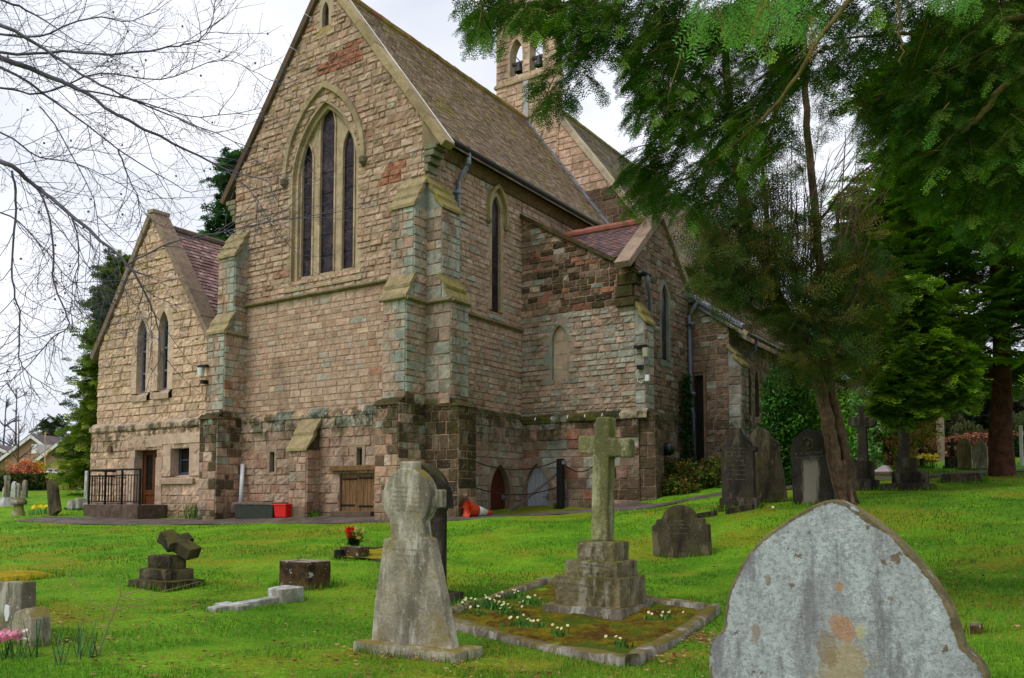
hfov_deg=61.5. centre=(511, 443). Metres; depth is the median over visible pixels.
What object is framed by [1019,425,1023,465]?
marker post
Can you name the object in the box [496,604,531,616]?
primrose
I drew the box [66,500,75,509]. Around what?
boulder
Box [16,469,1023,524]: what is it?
path
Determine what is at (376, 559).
grave kerb
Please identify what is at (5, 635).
pink flowers
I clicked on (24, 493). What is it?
headstone
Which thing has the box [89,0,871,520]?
church
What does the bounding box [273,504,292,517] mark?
tub
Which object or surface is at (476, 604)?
primrose
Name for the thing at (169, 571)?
stepped base
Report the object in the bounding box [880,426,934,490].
cross monument
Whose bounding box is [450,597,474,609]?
primrose
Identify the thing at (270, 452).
slit window
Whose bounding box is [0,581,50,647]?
broken headstone
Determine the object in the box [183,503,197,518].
weeds
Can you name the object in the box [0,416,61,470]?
brick house
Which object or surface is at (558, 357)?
blind window
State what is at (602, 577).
cross monument
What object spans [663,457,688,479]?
undergrowth
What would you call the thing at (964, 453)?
headstone
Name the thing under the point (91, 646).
daffodil leaves
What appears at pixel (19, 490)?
headstone
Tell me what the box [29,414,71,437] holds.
conifer
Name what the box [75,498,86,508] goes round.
boulder
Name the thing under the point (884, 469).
ledger grave
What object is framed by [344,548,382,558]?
moss bed
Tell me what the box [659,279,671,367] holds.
window
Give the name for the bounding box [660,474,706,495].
undergrowth
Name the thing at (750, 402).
window
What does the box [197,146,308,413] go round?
conifer
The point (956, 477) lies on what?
ledger slab
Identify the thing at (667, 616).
primrose
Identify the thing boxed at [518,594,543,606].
primrose
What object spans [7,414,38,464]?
bare tree
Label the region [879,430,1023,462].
hedge
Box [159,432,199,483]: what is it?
window
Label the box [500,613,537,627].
primrose
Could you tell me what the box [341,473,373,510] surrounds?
hatch door
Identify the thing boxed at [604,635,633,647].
primrose
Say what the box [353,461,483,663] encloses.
headstone
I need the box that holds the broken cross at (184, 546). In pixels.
[157,529,201,559]
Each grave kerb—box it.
[360,546,382,561]
[451,577,720,666]
[696,510,717,517]
[726,503,753,514]
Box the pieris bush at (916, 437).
[850,405,943,468]
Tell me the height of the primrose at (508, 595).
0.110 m
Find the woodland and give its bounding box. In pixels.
[807,293,1023,438]
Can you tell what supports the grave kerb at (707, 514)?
on the ground at (36, 497)
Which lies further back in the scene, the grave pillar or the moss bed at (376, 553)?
the grave pillar
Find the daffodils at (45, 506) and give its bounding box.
[27,504,47,514]
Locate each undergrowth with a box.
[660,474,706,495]
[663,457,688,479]
[664,455,720,487]
[682,467,721,488]
[695,454,720,471]
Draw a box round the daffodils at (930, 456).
[919,453,939,468]
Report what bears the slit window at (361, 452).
in the church
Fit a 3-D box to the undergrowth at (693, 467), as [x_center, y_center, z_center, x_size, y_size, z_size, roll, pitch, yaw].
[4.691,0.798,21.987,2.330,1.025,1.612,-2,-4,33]
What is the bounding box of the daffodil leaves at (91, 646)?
[70,619,109,659]
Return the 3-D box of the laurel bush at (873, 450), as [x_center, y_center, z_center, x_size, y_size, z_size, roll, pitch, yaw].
[10.355,-0.475,25.104,2.234,3.045,1.947,-2,-4,33]
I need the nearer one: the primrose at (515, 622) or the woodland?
the primrose at (515, 622)
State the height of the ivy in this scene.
3.506 m
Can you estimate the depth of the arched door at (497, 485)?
22.44 m
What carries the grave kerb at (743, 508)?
on the ground at (36, 497)
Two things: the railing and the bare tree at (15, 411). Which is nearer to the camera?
the railing
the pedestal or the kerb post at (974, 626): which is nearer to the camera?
the kerb post at (974, 626)
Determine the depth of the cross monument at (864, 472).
18.63 m
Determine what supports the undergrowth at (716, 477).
on the ground at (36, 497)
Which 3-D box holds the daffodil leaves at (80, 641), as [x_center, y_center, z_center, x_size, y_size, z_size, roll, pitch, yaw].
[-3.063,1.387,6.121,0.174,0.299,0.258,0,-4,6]
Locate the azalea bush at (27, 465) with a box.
[1,459,42,473]
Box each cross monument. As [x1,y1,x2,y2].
[0,475,13,506]
[542,417,652,620]
[848,406,879,490]
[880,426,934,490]
[945,438,957,467]
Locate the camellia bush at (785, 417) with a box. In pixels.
[751,357,817,485]
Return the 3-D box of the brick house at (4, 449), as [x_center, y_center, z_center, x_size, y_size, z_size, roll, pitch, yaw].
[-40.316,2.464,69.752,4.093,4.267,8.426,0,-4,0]
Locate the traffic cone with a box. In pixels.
[462,500,492,516]
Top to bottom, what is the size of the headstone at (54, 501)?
1.176 m
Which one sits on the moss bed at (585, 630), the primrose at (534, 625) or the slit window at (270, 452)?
the primrose at (534, 625)
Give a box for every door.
[142,450,156,503]
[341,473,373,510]
[491,469,504,510]
[528,465,548,505]
[693,364,707,462]
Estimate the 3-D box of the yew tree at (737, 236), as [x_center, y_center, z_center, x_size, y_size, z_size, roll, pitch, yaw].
[4.593,-3.350,14.569,4.020,9.431,6.652,-2,-4,33]
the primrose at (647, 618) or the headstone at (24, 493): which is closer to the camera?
the primrose at (647, 618)
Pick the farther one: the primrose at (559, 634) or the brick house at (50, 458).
the brick house at (50, 458)
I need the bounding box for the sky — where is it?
[0,0,1023,445]
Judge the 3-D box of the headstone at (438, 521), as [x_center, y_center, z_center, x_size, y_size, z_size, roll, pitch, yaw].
[-1.004,1.065,9.663,0.857,1.686,0.459,-2,-4,33]
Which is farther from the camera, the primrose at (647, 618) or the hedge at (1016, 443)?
the hedge at (1016, 443)
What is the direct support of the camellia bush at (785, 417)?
on the ground at (36, 497)
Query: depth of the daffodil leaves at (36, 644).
6.11 m
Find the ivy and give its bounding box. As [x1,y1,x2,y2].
[678,372,697,469]
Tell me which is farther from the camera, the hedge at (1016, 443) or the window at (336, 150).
the hedge at (1016, 443)
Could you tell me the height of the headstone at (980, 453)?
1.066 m
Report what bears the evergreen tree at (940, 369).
on the ground at (36, 497)
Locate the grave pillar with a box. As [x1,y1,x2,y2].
[84,471,87,500]
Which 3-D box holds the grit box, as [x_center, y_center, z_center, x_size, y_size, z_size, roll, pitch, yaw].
[-6.450,1.723,22.045,1.505,0.420,0.580,-2,-4,33]
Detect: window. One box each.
[131,308,152,402]
[152,300,174,399]
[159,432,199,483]
[267,449,277,475]
[280,80,367,292]
[354,444,365,464]
[486,184,508,321]
[544,314,574,384]
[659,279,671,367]
[748,362,752,415]
[753,365,760,420]
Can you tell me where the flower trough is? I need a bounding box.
[334,525,368,558]
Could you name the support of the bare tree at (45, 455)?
on the ground at (36, 497)
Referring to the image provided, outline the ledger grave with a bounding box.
[875,465,892,475]
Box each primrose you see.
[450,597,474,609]
[457,597,482,608]
[459,605,489,616]
[473,594,502,606]
[478,598,503,609]
[487,600,523,611]
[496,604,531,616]
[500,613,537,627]
[501,589,528,598]
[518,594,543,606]
[519,619,545,628]
[551,623,570,636]
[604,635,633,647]
[638,611,662,621]
[657,609,683,619]
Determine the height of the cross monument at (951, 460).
1.032 m
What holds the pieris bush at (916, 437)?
on the ground at (36, 497)
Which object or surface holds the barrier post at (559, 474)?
on the ground at (36, 497)
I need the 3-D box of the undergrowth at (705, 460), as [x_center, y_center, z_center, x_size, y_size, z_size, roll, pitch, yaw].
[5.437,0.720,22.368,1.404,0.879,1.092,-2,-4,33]
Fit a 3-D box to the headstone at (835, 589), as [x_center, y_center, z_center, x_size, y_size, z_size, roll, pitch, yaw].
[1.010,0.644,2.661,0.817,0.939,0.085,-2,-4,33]
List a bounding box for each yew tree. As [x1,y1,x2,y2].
[448,0,1023,269]
[664,13,915,505]
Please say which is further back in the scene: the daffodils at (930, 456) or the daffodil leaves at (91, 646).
the daffodils at (930, 456)
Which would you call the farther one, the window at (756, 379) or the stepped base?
the window at (756, 379)
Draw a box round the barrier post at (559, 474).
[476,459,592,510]
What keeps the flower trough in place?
on the ground at (36, 497)
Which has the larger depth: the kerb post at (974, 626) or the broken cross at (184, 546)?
the broken cross at (184, 546)
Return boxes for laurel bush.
[803,387,857,456]
[844,386,896,468]
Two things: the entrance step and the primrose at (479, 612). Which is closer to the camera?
the primrose at (479, 612)
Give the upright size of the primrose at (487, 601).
0.100 m
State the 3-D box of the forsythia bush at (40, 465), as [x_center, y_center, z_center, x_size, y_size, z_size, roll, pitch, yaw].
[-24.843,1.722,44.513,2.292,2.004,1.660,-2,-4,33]
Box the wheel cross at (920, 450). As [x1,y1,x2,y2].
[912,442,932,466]
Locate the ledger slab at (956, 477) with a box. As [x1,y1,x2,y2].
[940,473,982,482]
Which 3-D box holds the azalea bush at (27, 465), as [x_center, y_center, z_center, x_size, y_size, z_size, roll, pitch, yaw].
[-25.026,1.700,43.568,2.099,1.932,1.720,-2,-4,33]
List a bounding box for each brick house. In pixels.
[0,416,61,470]
[0,445,12,455]
[32,438,74,471]
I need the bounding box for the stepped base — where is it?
[129,554,204,591]
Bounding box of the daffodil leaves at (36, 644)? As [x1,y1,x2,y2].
[17,617,54,658]
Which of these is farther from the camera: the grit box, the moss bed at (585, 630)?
the grit box
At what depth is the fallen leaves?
6.56 m
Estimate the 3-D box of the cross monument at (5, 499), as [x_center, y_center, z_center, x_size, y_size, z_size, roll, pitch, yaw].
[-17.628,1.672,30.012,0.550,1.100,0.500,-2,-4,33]
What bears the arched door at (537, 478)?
in the church
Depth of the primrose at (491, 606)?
8.85 m
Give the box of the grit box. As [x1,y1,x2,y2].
[232,502,287,518]
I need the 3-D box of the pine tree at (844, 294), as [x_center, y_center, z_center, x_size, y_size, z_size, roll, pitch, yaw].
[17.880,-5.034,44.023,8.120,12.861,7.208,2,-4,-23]
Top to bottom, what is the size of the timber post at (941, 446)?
2.400 m
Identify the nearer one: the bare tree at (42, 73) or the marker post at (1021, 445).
the bare tree at (42, 73)
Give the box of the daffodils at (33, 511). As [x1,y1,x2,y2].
[28,505,42,514]
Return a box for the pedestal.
[279,559,330,589]
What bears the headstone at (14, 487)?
on the ground at (36, 497)
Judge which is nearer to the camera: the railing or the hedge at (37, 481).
the railing
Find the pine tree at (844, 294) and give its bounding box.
[808,222,888,399]
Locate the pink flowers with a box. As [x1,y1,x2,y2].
[0,628,28,660]
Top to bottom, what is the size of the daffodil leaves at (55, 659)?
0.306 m
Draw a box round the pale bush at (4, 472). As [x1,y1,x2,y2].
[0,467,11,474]
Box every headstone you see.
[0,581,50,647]
[11,481,17,497]
[17,483,20,496]
[21,480,27,496]
[46,479,61,515]
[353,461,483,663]
[421,463,463,601]
[651,505,711,557]
[709,500,990,677]
[715,429,761,510]
[750,427,791,502]
[791,429,834,504]
[957,438,971,469]
[972,440,987,469]
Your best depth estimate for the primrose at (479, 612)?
8.39 m
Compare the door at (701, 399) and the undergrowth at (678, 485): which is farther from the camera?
the door at (701, 399)
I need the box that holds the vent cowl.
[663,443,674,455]
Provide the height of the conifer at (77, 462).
10.964 m
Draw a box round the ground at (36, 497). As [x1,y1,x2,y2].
[0,457,1023,677]
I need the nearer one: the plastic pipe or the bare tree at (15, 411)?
the plastic pipe
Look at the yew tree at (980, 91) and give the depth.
5.70 m
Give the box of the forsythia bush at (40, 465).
[20,458,49,473]
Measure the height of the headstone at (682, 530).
1.040 m
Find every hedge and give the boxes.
[0,471,81,490]
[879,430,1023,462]
[1013,433,1023,457]
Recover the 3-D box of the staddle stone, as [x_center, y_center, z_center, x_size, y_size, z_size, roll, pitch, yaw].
[-15.202,2.019,26.496,0.470,0.730,0.470,-2,-4,33]
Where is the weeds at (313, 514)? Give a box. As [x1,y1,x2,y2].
[307,509,324,516]
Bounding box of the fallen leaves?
[10,475,1022,677]
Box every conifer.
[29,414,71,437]
[44,248,130,495]
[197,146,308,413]
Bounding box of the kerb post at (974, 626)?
[969,622,982,633]
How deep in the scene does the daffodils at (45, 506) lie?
27.88 m
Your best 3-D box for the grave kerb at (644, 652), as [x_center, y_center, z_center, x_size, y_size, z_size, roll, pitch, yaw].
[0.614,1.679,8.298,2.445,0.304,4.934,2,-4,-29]
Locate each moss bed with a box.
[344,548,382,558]
[453,582,702,653]
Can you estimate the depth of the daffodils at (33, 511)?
27.98 m
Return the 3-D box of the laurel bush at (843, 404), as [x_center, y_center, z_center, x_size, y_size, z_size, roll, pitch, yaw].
[7.778,-0.203,21.767,1.865,2.657,1.868,-2,-4,33]
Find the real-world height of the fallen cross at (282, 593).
0.254 m
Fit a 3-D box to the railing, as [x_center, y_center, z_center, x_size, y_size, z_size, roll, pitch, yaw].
[-11.296,1.274,25.206,2.564,1.028,0.858,-2,-4,33]
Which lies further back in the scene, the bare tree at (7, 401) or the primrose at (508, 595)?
the bare tree at (7, 401)
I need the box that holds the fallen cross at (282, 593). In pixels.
[208,585,303,611]
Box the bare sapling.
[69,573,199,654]
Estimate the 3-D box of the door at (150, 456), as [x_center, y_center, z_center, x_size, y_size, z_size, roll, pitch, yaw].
[-10.698,1.254,25.724,1.050,2.160,0.060,-2,-4,33]
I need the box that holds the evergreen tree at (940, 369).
[808,0,1023,476]
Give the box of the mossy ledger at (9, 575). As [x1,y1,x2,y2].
[0,570,55,580]
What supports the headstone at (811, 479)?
on the ground at (36, 497)
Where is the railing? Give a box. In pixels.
[87,468,141,504]
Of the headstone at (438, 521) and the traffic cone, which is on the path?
the traffic cone
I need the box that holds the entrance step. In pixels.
[83,504,167,518]
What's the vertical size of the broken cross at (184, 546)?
0.375 m
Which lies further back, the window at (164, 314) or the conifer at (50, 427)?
the conifer at (50, 427)
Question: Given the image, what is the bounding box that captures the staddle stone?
[10,497,26,516]
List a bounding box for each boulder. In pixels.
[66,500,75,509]
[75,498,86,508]
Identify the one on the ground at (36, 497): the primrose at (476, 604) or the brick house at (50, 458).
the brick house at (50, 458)
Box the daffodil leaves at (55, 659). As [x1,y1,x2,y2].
[50,624,84,665]
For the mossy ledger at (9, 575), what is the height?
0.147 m
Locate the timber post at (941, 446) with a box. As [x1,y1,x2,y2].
[936,413,944,461]
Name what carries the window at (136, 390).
in the church
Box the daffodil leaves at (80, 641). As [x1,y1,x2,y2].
[59,621,92,657]
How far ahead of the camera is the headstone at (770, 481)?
16.22 m
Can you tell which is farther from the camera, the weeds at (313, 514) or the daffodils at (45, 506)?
the daffodils at (45, 506)
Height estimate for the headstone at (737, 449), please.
1.566 m
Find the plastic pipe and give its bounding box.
[239,464,244,504]
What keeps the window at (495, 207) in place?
in the church
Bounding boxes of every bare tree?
[0,0,386,442]
[0,381,30,445]
[0,396,22,444]
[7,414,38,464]
[33,433,51,471]
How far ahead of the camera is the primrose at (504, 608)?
8.69 m

